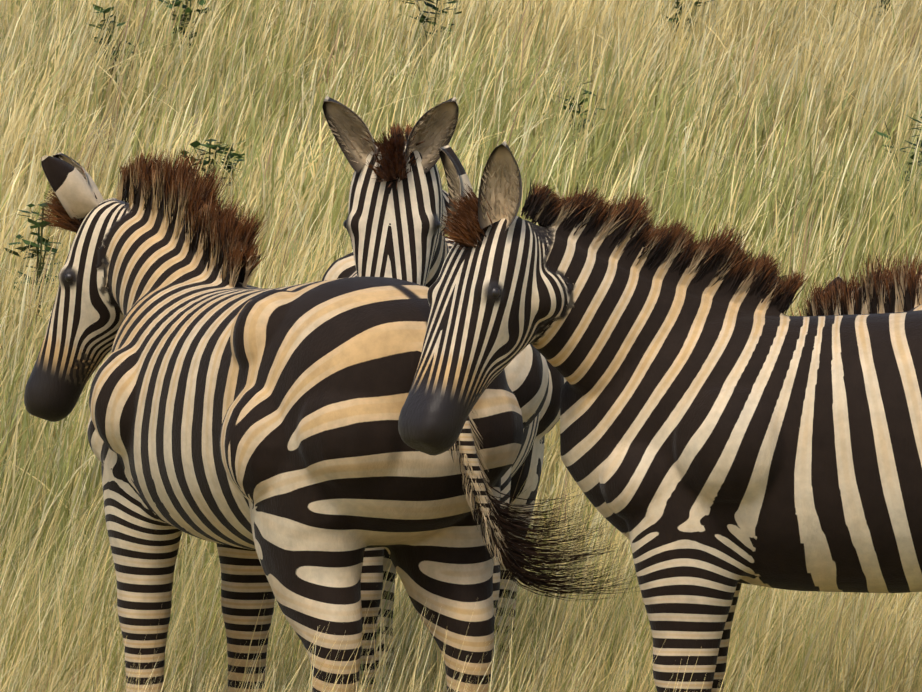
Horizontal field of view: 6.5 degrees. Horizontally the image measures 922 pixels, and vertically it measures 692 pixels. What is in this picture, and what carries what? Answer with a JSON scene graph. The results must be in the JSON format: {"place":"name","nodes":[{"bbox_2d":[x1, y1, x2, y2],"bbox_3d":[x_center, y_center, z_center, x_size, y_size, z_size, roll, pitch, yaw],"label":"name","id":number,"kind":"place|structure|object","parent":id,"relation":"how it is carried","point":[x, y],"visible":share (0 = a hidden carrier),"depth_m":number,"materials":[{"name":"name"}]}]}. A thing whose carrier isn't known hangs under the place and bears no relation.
{"place":"outdoors","nodes":[
{"label":"outdoors","id":0,"kind":"place"},
{"bbox_2d":[0,0,921,691],"bbox_3d":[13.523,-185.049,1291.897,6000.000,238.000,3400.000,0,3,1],"label":"ground","id":1,"kind":"structure","parent":0,"point":[340,206],"depth_m":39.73,"materials":[{"name":"beige plant"}]},
{"bbox_2d":[24,143,638,691],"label":"zebra","id":2,"kind":"object","parent":1,"relation":"on","point":[250,431],"visible":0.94,"depth_m":20.04},
{"bbox_2d":[322,96,566,691],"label":"zebra","id":3,"kind":"object","parent":1,"relation":"on","point":[398,201],"visible":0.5,"depth_m":20.96},
{"bbox_2d":[5,0,921,318],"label":"forbs","id":4,"kind":"object","parent":1,"relation":"on","point":[41,224],"visible":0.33,"depth_m":35.97,"materials":[{"name":"leaves"},{"name":"plant stems"}]},
{"bbox_2d":[398,141,921,691],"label":"zebra","id":5,"kind":"object","parent":1,"relation":"on","point":[728,425],"visible":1,"depth_m":19.09},
{"bbox_2d":[785,248,921,315],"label":"zebra","id":6,"kind":"object","parent":1,"relation":"on","point":[896,289],"visible":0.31,"depth_m":20.56}
]}

